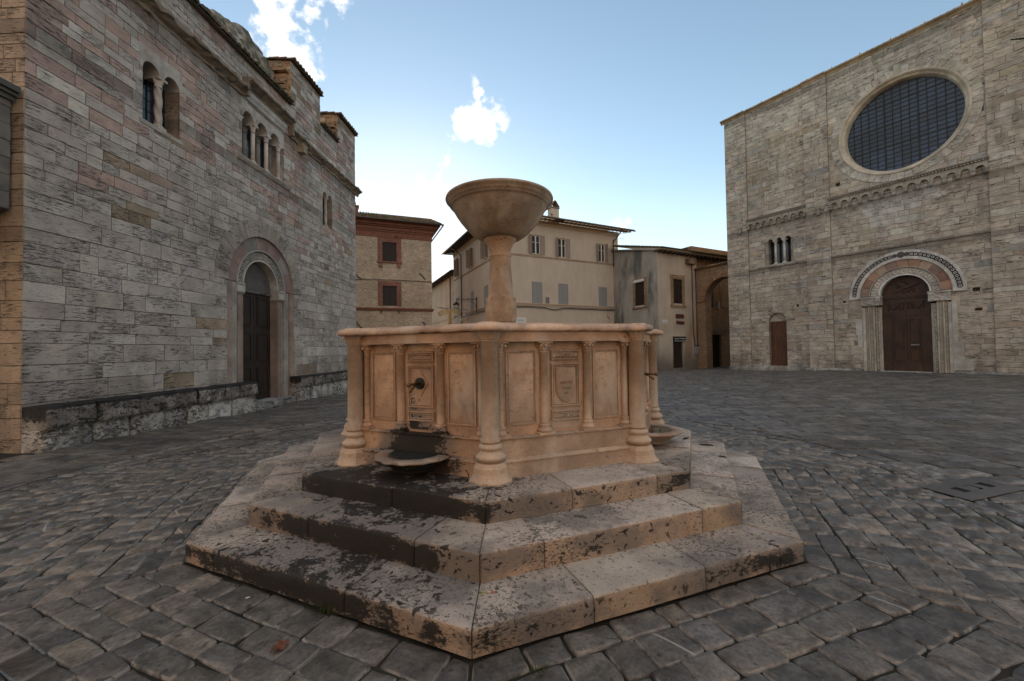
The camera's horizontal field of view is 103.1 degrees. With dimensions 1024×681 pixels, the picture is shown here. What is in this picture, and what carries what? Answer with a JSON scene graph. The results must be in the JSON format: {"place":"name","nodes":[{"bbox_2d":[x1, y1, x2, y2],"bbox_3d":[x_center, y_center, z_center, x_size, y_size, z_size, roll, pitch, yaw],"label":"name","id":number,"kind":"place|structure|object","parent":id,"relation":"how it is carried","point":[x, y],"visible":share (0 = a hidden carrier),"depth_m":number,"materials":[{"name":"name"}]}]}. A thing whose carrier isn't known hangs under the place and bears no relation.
{"place":"outdoors","nodes":[
{"label":"outdoors","id":0,"kind":"place"},
{"bbox_2d":[479,591,496,592],"bbox_3d":[-0.151,1.588,2.566,0.117,0.010,0.010,-1,-1,-1],"label":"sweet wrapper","id":1,"kind":"object","parent":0,"point":[488,592],"visible":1,"depth_m":2.56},
{"bbox_2d":[0,366,1023,680],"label":"paving","id":2,"kind":"structure","parent":0,"point":[928,428],"depth_m":3.22,"materials":[{"name":"grey stone"}]},
{"bbox_2d":[21,382,257,452],"bbox_3d":[-8.199,1.879,9.865,0.516,1.328,5.534,-1,-1,3],"label":"stone bench","id":3,"kind":"object","parent":2,"relation":"on","point":[49,427],"visible":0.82,"depth_m":8.54,"materials":[{"name":"grey stone"}]},
{"bbox_2d":[266,638,289,651],"bbox_3d":[-1.349,1.754,2.340,0.103,0.018,0.096,-1,-1,9],"label":"dry leaf","id":4,"kind":"object","parent":2,"relation":"on","point":[280,644],"visible":1,"depth_m":2.35,"materials":[{"name":"brown plant"}]},
{"bbox_2d":[290,370,346,400],"bbox_3d":[-7.834,2.048,17.905,0.516,1.328,5.734,-1,-1,3],"label":"stone bench","id":5,"kind":"object","parent":2,"relation":"on","point":[307,387],"visible":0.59,"depth_m":16.25,"materials":[{"name":"grey stone"}]},
{"bbox_2d":[308,599,342,616],"bbox_3d":[-1.184,1.749,2.691,0.302,0.096,0.193,-1,-1,20],"label":"grass tuft","id":6,"kind":"object","parent":2,"relation":"on","point":[324,611],"visible":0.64,"depth_m":2.67,"materials":[{"name":"green plant"}]},
{"bbox_2d":[185,178,803,658],"bbox_3d":[-0.149,-0.048,5.799,6.522,3.952,6.520,0,-1,-21],"label":"fountain","id":7,"kind":"object","parent":2,"relation":"on","point":[543,480],"visible":1,"depth_m":3.60,"materials":[{"name":"stone"}]},
{"bbox_2d":[528,660,551,674],"bbox_3d":[0.145,1.739,2.151,0.132,0.052,0.112,-1,-1,15],"label":"grass tuft","id":8,"kind":"object","parent":2,"relation":"on","point":[531,666],"visible":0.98,"depth_m":2.17,"materials":[{"name":"green plant"}]},
{"bbox_2d":[921,477,1023,500],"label":"drain slab","id":9,"kind":"structure","parent":2,"relation":"on","point":[990,490],"depth_m":4.70,"materials":[{"name":"stone"}]},
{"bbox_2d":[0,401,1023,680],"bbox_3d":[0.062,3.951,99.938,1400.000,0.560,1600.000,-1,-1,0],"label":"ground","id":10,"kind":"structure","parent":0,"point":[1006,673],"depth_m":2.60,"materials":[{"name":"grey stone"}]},
{"bbox_2d":[0,0,361,452],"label":"stone building","id":11,"kind":"structure","parent":10,"relation":"on","point":[184,191],"depth_m":9.97,"materials":[{"name":"stone"}]},
{"bbox_2d":[0,77,20,211],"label":"stone oriel","id":12,"kind":"object","parent":11,"relation":"attached to","point":[9,91],"visible":1,"depth_m":7.09,"materials":[{"name":"stone"}]},
{"bbox_2d":[139,41,182,145],"bbox_3d":[-8.773,-5.989,9.981,0.459,1.880,1.160,-1,-1,3],"label":"twin window","id":13,"kind":"structure","parent":11,"relation":"in","point":[162,83],"depth_m":10.05,"materials":[{"name":"stone"}]},
{"bbox_2d":[243,292,269,398],"bbox_3d":[-8.736,0.179,13.705,0.115,3.610,1.750,-1,-1,3],"label":"door","id":14,"kind":"structure","parent":11,"relation":"in","point":[256,308],"depth_m":13.87,"materials":[{"name":"brown wood"}]},
{"bbox_2d":[236,92,290,191],"bbox_3d":[-8.623,-6.780,13.871,0.646,2.418,2.742,-1,-1,3],"label":"triple window","id":15,"kind":"structure","parent":11,"relation":"in","point":[262,143],"depth_m":13.95,"materials":[{"name":"stone"}]},
{"bbox_2d":[322,186,332,229],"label":"twin window","id":16,"kind":"structure","parent":11,"relation":"in","point":[327,196],"depth_m":18.48,"materials":[{"name":"stone"}]},
{"bbox_2d":[355,202,443,327],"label":"brick house","id":17,"kind":"structure","parent":10,"relation":"on","point":[393,282],"depth_m":31.99,"materials":[{"name":"brick"}]},
{"bbox_2d":[377,237,401,267],"bbox_3d":[-9.622,-6.899,31.953,1.910,2.340,0.260,0,-1,-22],"label":"window","id":18,"kind":"structure","parent":17,"relation":"in","point":[387,252],"depth_m":31.96,"materials":[{"name":"red brick"}]},
{"bbox_2d":[378,281,401,306],"bbox_3d":[-9.601,-3.659,31.916,1.780,1.960,0.176,0,-1,-22],"label":"window","id":19,"kind":"structure","parent":17,"relation":"in","point":[389,292],"depth_m":31.88,"materials":[{"name":"brown wood"}]},
{"bbox_2d":[432,269,453,324],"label":"street house","id":20,"kind":"structure","parent":10,"relation":"on","point":[442,291],"depth_m":49.46,"materials":[{"name":"beige paint"}]},
{"bbox_2d":[441,200,635,323],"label":"cream house","id":21,"kind":"structure","parent":10,"relation":"on","point":[561,270],"depth_m":34.32,"materials":[{"name":"beige paint"}]},
{"bbox_2d":[437,307,467,323],"bbox_3d":[-5.263,-1.825,36.316,2.755,2.289,0.090,-1,-1,-14],"label":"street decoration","id":22,"kind":"object","parent":21,"relation":"attached to","point":[449,311],"visible":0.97,"depth_m":36.28,"materials":[{"name":"yellow metal"}]},
{"bbox_2d":[454,258,458,277],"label":"window","id":23,"kind":"structure","parent":21,"relation":"in","point":[456,266],"depth_m":41.76,"materials":[{"name":"brown glass"}]},
{"bbox_2d":[453,297,476,311],"bbox_3d":[-4.242,-3.194,36.919,2.362,1.320,0.631,-1,-1,11],"label":"wall street lamp","id":24,"kind":"object","parent":21,"relation":"attached to","point":[456,305],"visible":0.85,"depth_m":36.87,"materials":[{"name":"metal"}]},
{"bbox_2d":[466,247,472,268],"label":"window","id":25,"kind":"structure","parent":21,"relation":"in","point":[469,253],"depth_m":38.15,"materials":[{"name":"brown glass"}]},
{"bbox_2d":[471,291,473,310],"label":"window","id":26,"kind":"structure","parent":21,"relation":"in","point":[472,293],"depth_m":37.60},
{"bbox_2d":[480,241,487,259],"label":"window","id":27,"kind":"structure","parent":21,"relation":"in","point":[483,247],"depth_m":34.50,"materials":[{"name":"brown glass"}]},
{"bbox_2d":[484,285,487,305],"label":"window","id":28,"kind":"structure","parent":21,"relation":"in","point":[485,287],"depth_m":34.42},
{"bbox_2d":[515,317,525,322],"bbox_3d":[0.665,-1.437,31.729,1.000,0.730,0.030,0,-1,-27],"label":"street name plate","id":29,"kind":"object","parent":21,"relation":"attached to","point":[520,319],"visible":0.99,"depth_m":31.74,"materials":[{"name":"white paint"}]},
{"bbox_2d":[529,233,544,254],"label":"window","id":30,"kind":"structure","parent":21,"relation":"in","point":[536,243],"depth_m":32.72,"materials":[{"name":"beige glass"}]},
{"bbox_2d":[532,281,542,302],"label":"window","id":31,"kind":"structure","parent":21,"relation":"in","point":[537,296],"depth_m":32.48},
{"bbox_2d":[557,237,569,258],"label":"window","id":32,"kind":"structure","parent":21,"relation":"in","point":[560,242],"depth_m":33.87,"materials":[{"name":"beige glass"}]},
{"bbox_2d":[558,283,568,304],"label":"window","id":33,"kind":"structure","parent":21,"relation":"in","point":[562,288],"depth_m":33.62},
{"bbox_2d":[597,243,607,262],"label":"window","id":34,"kind":"structure","parent":21,"relation":"in","point":[602,258],"depth_m":35.67,"materials":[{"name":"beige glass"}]},
{"bbox_2d":[598,287,606,305],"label":"window","id":35,"kind":"structure","parent":21,"relation":"in","point":[602,290],"depth_m":35.52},
{"bbox_2d":[611,245,727,370],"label":"grey two storey house","id":36,"kind":"structure","parent":10,"relation":"on","point":[654,286],"depth_m":32.33,"materials":[{"name":"grey paint"}]},
{"bbox_2d":[632,277,647,309],"bbox_3d":[10.372,-3.818,32.979,0.211,2.460,1.830,0,-1,-23],"label":"window","id":37,"kind":"structure","parent":36,"relation":"in","point":[641,287],"depth_m":32.97,"materials":[{"name":"brown wood"}]},
{"bbox_2d":[670,274,686,307],"bbox_3d":[13.080,-3.889,32.099,1.730,2.560,0.200,0,-1,-27],"label":"window","id":38,"kind":"structure","parent":36,"relation":"in","point":[677,291],"depth_m":32.13,"materials":[{"name":"brown wood"}]},
{"bbox_2d":[673,337,686,340],"bbox_3d":[13.194,-0.128,31.938,1.360,0.350,0.126,0,-1,-27],"label":"shop sign","id":39,"kind":"object","parent":36,"relation":"attached to","point":[679,338],"visible":1,"depth_m":31.86,"materials":[{"name":"black paint"}]},
{"bbox_2d":[676,314,683,318],"bbox_3d":[13.248,-1.911,32.070,0.930,0.340,0.026,0,-1,-27],"label":"direction sign","id":40,"kind":"object","parent":36,"relation":"attached to","point":[680,316],"visible":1,"depth_m":32.05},
{"bbox_2d":[682,246,729,366],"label":"lane house","id":41,"kind":"structure","parent":10,"relation":"on","point":[720,325],"depth_m":35.03,"materials":[{"name":"brown brick"}]},
{"bbox_2d":[712,335,719,366],"bbox_3d":[17.290,1.347,34.834,1.360,3.680,0.050,0,-1,-27],"label":"door","id":42,"kind":"structure","parent":41,"relation":"in","point":[715,338],"depth_m":34.93,"materials":[{"name":"black wood"}]},
{"bbox_2d":[694,261,727,368],"bbox_3d":[16.441,-1.501,30.905,1.140,9.228,5.300,0,-1,-27],"label":"brick archway","id":43,"kind":"object","parent":10,"relation":"on","point":[709,279],"visible":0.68,"depth_m":32.44,"materials":[{"name":"brick"}]},
{"bbox_2d":[694,345,698,354],"bbox_3d":[14.881,0.760,32.787,0.410,0.740,0.130,0,-1,-27],"label":"meter box","id":44,"kind":"object","parent":43,"relation":"attached to","point":[696,349],"visible":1,"depth_m":32.72,"materials":[{"name":"grey metal"}]},
{"bbox_2d":[720,0,1023,374],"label":"round window church","id":45,"kind":"structure","parent":10,"relation":"on","point":[875,207],"depth_m":22.00,"materials":[{"name":"stone"}]},
{"bbox_2d":[764,232,794,266],"bbox_3d":[17.515,-5.894,26.576,0.510,1.930,1.820,0,-1,-33],"label":"triple window","id":46,"kind":"structure","parent":45,"relation":"in","point":[779,248],"depth_m":26.67,"materials":[{"name":"stone"}]},
{"bbox_2d":[771,321,787,365],"bbox_3d":[17.553,0.204,26.639,0.115,2.880,1.040,0,-1,-33],"label":"side door","id":47,"kind":"structure","parent":45,"relation":"in","point":[778,329],"depth_m":26.63,"materials":[{"name":"brown wood"}]},
{"bbox_2d":[831,58,983,181],"bbox_3d":[20.716,-11.536,21.714,0.520,5.959,5.960,0,-1,-33],"label":"round window","id":48,"kind":"structure","parent":45,"relation":"in","point":[909,116],"depth_m":21.56,"materials":[{"name":"glass"}]},
{"bbox_2d":[882,277,933,371],"bbox_3d":[20.983,-0.873,21.622,0.178,5.030,1.960,0,-1,-33],"label":"great door","id":49,"kind":"structure","parent":45,"relation":"in","point":[906,307],"depth_m":21.57,"materials":[{"name":"brown wood"}]},
{"bbox_2d":[199,0,969,281],"label":"sky","id":50,"kind":"structure","parent":0,"point":[616,108],"materials":[{"name":"blue"}]}
]}

